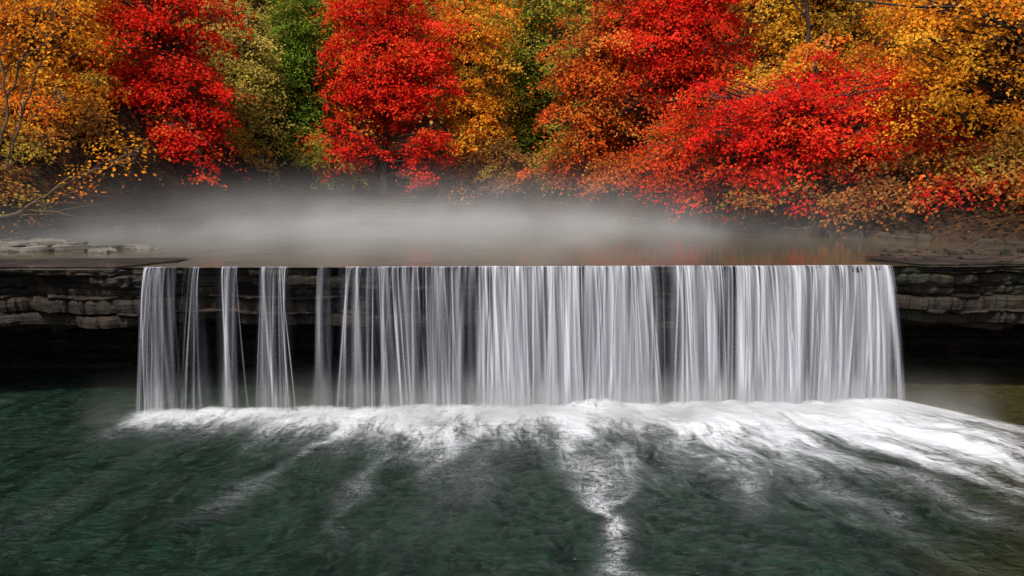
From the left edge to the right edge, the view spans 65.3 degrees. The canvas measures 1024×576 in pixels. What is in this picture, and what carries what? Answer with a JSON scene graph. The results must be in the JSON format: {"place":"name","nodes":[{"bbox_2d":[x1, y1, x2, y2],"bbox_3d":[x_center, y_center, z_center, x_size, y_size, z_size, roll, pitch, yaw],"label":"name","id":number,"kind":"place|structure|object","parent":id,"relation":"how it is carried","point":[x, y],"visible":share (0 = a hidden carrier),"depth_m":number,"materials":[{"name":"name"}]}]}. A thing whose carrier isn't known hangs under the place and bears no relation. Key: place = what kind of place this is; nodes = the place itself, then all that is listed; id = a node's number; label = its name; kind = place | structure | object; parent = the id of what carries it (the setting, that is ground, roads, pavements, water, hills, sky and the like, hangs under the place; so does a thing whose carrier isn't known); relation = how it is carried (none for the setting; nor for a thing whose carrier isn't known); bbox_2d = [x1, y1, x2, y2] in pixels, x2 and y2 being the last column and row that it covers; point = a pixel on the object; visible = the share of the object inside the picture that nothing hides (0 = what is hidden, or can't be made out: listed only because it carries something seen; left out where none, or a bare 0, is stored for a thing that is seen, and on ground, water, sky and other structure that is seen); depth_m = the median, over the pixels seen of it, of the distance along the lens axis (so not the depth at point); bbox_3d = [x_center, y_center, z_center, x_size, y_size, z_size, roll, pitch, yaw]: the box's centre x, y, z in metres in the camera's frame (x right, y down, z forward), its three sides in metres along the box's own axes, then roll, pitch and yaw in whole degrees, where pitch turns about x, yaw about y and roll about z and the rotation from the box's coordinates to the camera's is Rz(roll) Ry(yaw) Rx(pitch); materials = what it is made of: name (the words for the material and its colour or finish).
{"place":"outdoors","nodes":[
{"label":"outdoors","id":0,"kind":"place"},
{"bbox_2d":[0,361,1023,575],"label":"pool water","id":1,"kind":"structure","parent":0,"point":[318,469],"depth_m":8.65,"materials":[{"name":"liquid"}]},
{"bbox_2d":[0,216,1023,267],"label":"pond water","id":2,"kind":"structure","parent":0,"point":[380,242],"depth_m":15.81,"materials":[{"name":"grey liquid"}]},
{"bbox_2d":[0,238,163,252],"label":"flat rocks","id":3,"kind":"object","parent":2,"relation":"in","point":[31,245],"visible":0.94,"depth_m":14.49,"materials":[{"name":"stone"}]},
{"bbox_2d":[0,0,1023,360],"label":"ground","id":4,"kind":"structure","parent":0,"point":[956,230],"depth_m":24.86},
{"bbox_2d":[0,94,46,129],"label":"shrub","id":5,"kind":"object","parent":4,"relation":"on","point":[11,107],"visible":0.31,"depth_m":20.93,"materials":[{"name":"orange plant"}]},
{"bbox_2d":[0,156,59,237],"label":"shrub","id":6,"kind":"object","parent":4,"relation":"on","point":[7,190],"visible":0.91,"depth_m":18.08,"materials":[{"name":"orange plant"}]},
{"bbox_2d":[0,106,73,166],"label":"shrub","id":7,"kind":"object","parent":4,"relation":"on","point":[29,145],"visible":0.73,"depth_m":19.68,"materials":[{"name":"yellow plant"}]},
{"bbox_2d":[0,0,75,144],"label":"sapling tree","id":8,"kind":"object","parent":4,"relation":"on","point":[7,108],"visible":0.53,"depth_m":18.99,"materials":[{"name":"beige plant"}]},
{"bbox_2d":[0,0,109,120],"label":"sapling tree","id":9,"kind":"object","parent":4,"relation":"on","point":[14,87],"visible":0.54,"depth_m":19.84,"materials":[{"name":"orange plant"}]},
{"bbox_2d":[0,0,112,185],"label":"sapling tree","id":10,"kind":"object","parent":4,"relation":"on","point":[43,55],"visible":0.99,"depth_m":18.17,"materials":[{"name":"orange plant"}]},
{"bbox_2d":[4,61,131,125],"bbox_3d":[-12.730,-5.508,22.985,3.770,2.146,2.878,0,7,0],"label":"shrub","id":11,"kind":"object","parent":4,"relation":"on","point":[102,91],"visible":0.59,"depth_m":22.72,"materials":[{"name":"orange plant"}]},
{"bbox_2d":[0,0,144,160],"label":"orange maple tree","id":12,"kind":"object","parent":4,"relation":"on","point":[8,60],"visible":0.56,"depth_m":22.49,"materials":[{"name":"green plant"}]},
{"bbox_2d":[12,83,132,180],"bbox_3d":[-12.105,-4.272,22.025,3.233,2.622,2.269,-1,7,-12],"label":"shrub","id":13,"kind":"object","parent":4,"relation":"on","point":[90,126],"visible":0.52,"depth_m":21.80,"materials":[{"name":"orange plant"}]},
{"bbox_2d":[0,127,170,219],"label":"fallen tree","id":14,"kind":"object","parent":4,"relation":"on","point":[50,196],"visible":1,"depth_m":17.42,"materials":[{"name":"orange plant"}]},
{"bbox_2d":[20,0,206,97],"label":"yellow maple tree","id":15,"kind":"object","parent":4,"relation":"on","point":[121,54],"visible":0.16,"depth_m":26.52,"materials":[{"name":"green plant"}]},
{"bbox_2d":[108,66,202,152],"bbox_3d":[-11.590,-5.718,25.656,3.305,3.252,2.867,0,7,0],"label":"shrub","id":16,"kind":"object","parent":4,"relation":"on","point":[160,115],"visible":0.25,"depth_m":25.12,"materials":[{"name":"red plant"}]},
{"bbox_2d":[65,0,276,190],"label":"red maple tree","id":17,"kind":"object","parent":4,"relation":"on","point":[167,82],"visible":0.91,"depth_m":24.93,"materials":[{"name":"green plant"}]},
{"bbox_2d":[186,54,283,186],"bbox_3d":[-10.280,-6.140,29.372,3.276,4.841,2.655,1,7,11],"label":"shrub","id":18,"kind":"object","parent":4,"relation":"on","point":[239,140],"visible":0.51,"depth_m":29.12,"materials":[{"name":"green plant"}]},
{"bbox_2d":[0,196,473,238],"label":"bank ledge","id":19,"kind":"object","parent":4,"relation":"on","point":[179,211],"visible":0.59,"depth_m":24.77,"materials":[{"name":"grey stone"}]},
{"bbox_2d":[172,0,305,125],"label":"beech tree","id":20,"kind":"object","parent":4,"relation":"on","point":[249,7],"visible":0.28,"depth_m":32.99,"materials":[{"name":"green plant"}]},
{"bbox_2d":[188,3,298,165],"bbox_3d":[-10.473,-7.700,30.739,4.443,6.158,3.924,0,7,0],"label":"beech tree","id":21,"kind":"object","parent":4,"relation":"on","point":[248,73],"visible":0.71,"depth_m":30.52,"materials":[{"name":"green plant"}]},
{"bbox_2d":[255,0,349,178],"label":"hemlock tree","id":22,"kind":"object","parent":4,"relation":"on","point":[299,61],"visible":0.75,"depth_m":32.13,"materials":[{"name":"green plant"}]},
{"bbox_2d":[278,134,372,194],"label":"shrub","id":23,"kind":"object","parent":4,"relation":"on","point":[318,155],"visible":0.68,"depth_m":31.69,"materials":[{"name":"green plant"}]},
{"bbox_2d":[295,0,478,194],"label":"red maple tree","id":24,"kind":"object","parent":4,"relation":"on","point":[400,68],"visible":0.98,"depth_m":31.41,"materials":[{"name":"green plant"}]},
{"bbox_2d":[397,144,470,194],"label":"shrub","id":25,"kind":"object","parent":4,"relation":"on","point":[441,180],"visible":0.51,"depth_m":32.87,"materials":[{"name":"red plant"}]},
{"bbox_2d":[400,0,530,203],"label":"orange maple tree","id":26,"kind":"object","parent":4,"relation":"on","point":[470,130],"visible":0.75,"depth_m":32.66,"materials":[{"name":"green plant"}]},
{"bbox_2d":[452,136,545,207],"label":"shrub","id":27,"kind":"object","parent":4,"relation":"on","point":[500,183],"visible":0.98,"depth_m":32.18,"materials":[{"name":"orange plant"}]},
{"bbox_2d":[0,266,1023,368],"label":"shale ledge","id":28,"kind":"object","parent":4,"relation":"on","point":[68,320],"visible":0.36,"depth_m":11.70,"materials":[{"name":"black stone"}]},
{"bbox_2d":[0,258,189,275],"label":"rock shelf","id":29,"kind":"object","parent":28,"relation":"on","point":[86,266],"visible":0.94,"depth_m":11.44,"materials":[{"name":"grey stone"}]},
{"bbox_2d":[138,265,900,406],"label":"waterfall","id":30,"kind":"structure","parent":28,"relation":"on","point":[526,340],"depth_m":11.23,"materials":[{"name":"liquid"}]},
{"bbox_2d":[859,255,1023,273],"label":"rock shelf","id":31,"kind":"object","parent":28,"relation":"on","point":[953,265],"visible":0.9,"depth_m":11.49,"materials":[{"name":"grey stone"}]},
{"bbox_2d":[880,246,1023,262],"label":"flat rocks","id":32,"kind":"object","parent":28,"relation":"on","point":[919,255],"visible":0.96,"depth_m":13.12,"materials":[{"name":"grey stone"}]},
{"bbox_2d":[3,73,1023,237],"bbox_3d":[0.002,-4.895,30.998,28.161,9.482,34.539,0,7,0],"label":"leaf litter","id":33,"kind":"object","parent":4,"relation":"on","point":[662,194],"visible":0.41,"depth_m":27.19,"materials":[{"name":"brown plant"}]},
{"bbox_2d":[117,0,930,147],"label":"autumn woodland","id":34,"kind":"object","parent":4,"relation":"on","point":[582,4],"visible":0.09,"depth_m":39.49,"materials":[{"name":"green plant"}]},
{"bbox_2d":[456,0,605,170],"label":"beech tree","id":35,"kind":"object","parent":4,"relation":"on","point":[528,141],"visible":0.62,"depth_m":35.67,"materials":[{"name":"green plant"}]},
{"bbox_2d":[515,145,594,197],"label":"shrub","id":36,"kind":"object","parent":4,"relation":"on","point":[555,179],"visible":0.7,"depth_m":31.15,"materials":[{"name":"orange plant"}]},
{"bbox_2d":[114,212,1023,245],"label":"bank stones","id":37,"kind":"object","parent":4,"relation":"on","point":[831,232],"visible":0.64,"depth_m":22.86,"materials":[{"name":"grey stone"}]},
{"bbox_2d":[527,0,676,207],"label":"maple tree","id":38,"kind":"object","parent":4,"relation":"on","point":[594,62],"visible":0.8,"depth_m":29.30,"materials":[{"name":"orange plant"}]},
{"bbox_2d":[577,134,663,201],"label":"shrub","id":39,"kind":"object","parent":4,"relation":"on","point":[615,171],"visible":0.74,"depth_m":28.05,"materials":[{"name":"orange plant"}]},
{"bbox_2d":[584,0,771,135],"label":"red maple tree","id":40,"kind":"object","parent":4,"relation":"on","point":[676,58],"visible":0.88,"depth_m":28.28,"materials":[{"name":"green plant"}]},
{"bbox_2d":[623,113,733,190],"bbox_3d":[5.355,-4.304,25.145,3.762,2.724,2.921,0,7,0],"label":"shrub","id":41,"kind":"object","parent":4,"relation":"on","point":[652,138],"visible":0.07,"depth_m":25.18,"materials":[{"name":"red plant"}]},
{"bbox_2d":[711,151,879,229],"bbox_3d":[7.058,-2.458,19.919,4.120,2.285,2.345,1,7,8],"label":"shrub","id":42,"kind":"object","parent":4,"relation":"on","point":[746,200],"visible":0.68,"depth_m":19.68,"materials":[{"name":"orange plant"}]},
{"bbox_2d":[787,0,815,72],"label":"sapling tree","id":43,"kind":"object","parent":4,"relation":"on","point":[806,17],"visible":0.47,"depth_m":25.75,"materials":[{"name":"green plant"}]},
{"bbox_2d":[708,28,895,119],"bbox_3d":[9.070,-6.082,24.226,6.252,3.732,4.181,0,7,0],"label":"maple tree","id":44,"kind":"object","parent":4,"relation":"on","point":[799,51],"visible":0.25,"depth_m":24.04,"materials":[{"name":"orange plant"}]},
{"bbox_2d":[614,48,996,223],"bbox_3d":[7.385,-3.924,20.984,9.551,4.552,5.785,3,8,23],"label":"red maple tree","id":45,"kind":"object","parent":4,"relation":"on","point":[798,131],"visible":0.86,"depth_m":20.09,"materials":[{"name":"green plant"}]},
{"bbox_2d":[706,0,945,100],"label":"yellow maple tree","id":46,"kind":"object","parent":4,"relation":"on","point":[779,28],"visible":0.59,"depth_m":28.03,"materials":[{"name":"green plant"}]},
{"bbox_2d":[808,131,958,237],"bbox_3d":[8.590,-2.354,18.167,3.481,2.526,2.156,0,7,0],"label":"shrub","id":47,"kind":"object","parent":4,"relation":"on","point":[879,194],"visible":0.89,"depth_m":18.10,"materials":[{"name":"orange plant"}]},
{"bbox_2d":[779,0,1023,85],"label":"maple tree","id":48,"kind":"object","parent":4,"relation":"on","point":[979,14],"visible":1,"depth_m":15.31,"materials":[{"name":"orange plant"}]},
{"bbox_2d":[831,112,971,177],"bbox_3d":[9.557,-3.457,19.459,3.113,1.702,2.695,4,8,27],"label":"shrub","id":49,"kind":"object","parent":4,"relation":"on","point":[875,137],"visible":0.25,"depth_m":19.03,"materials":[{"name":"red plant"}]},
{"bbox_2d":[833,0,1023,116],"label":"orange maple tree","id":50,"kind":"object","parent":4,"relation":"on","point":[893,21],"visible":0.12,"depth_m":22.39,"materials":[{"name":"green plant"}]},
{"bbox_2d":[858,0,1023,204],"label":"yellow maple tree","id":51,"kind":"object","parent":4,"relation":"on","point":[1006,96],"visible":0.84,"depth_m":17.55,"materials":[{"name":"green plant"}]},
{"bbox_2d":[891,136,1023,226],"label":"shrub","id":52,"kind":"object","parent":4,"relation":"on","point":[942,186],"visible":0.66,"depth_m":16.96,"materials":[{"name":"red plant"}]},
{"bbox_2d":[900,0,1021,34],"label":"red maple tree","id":53,"kind":"object","parent":4,"relation":"on","point":[928,19],"visible":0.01,"depth_m":26.46,"materials":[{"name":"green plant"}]},
{"bbox_2d":[992,100,1023,178],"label":"shrub","id":54,"kind":"object","parent":4,"relation":"on","point":[1006,118],"visible":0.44,"depth_m":17.36,"materials":[{"name":"orange plant"}]},
{"bbox_2d":[997,169,1023,212],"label":"shrub","id":55,"kind":"object","parent":4,"relation":"on","point":[1016,201],"visible":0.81,"depth_m":16.08,"materials":[{"name":"orange plant"}]}
]}

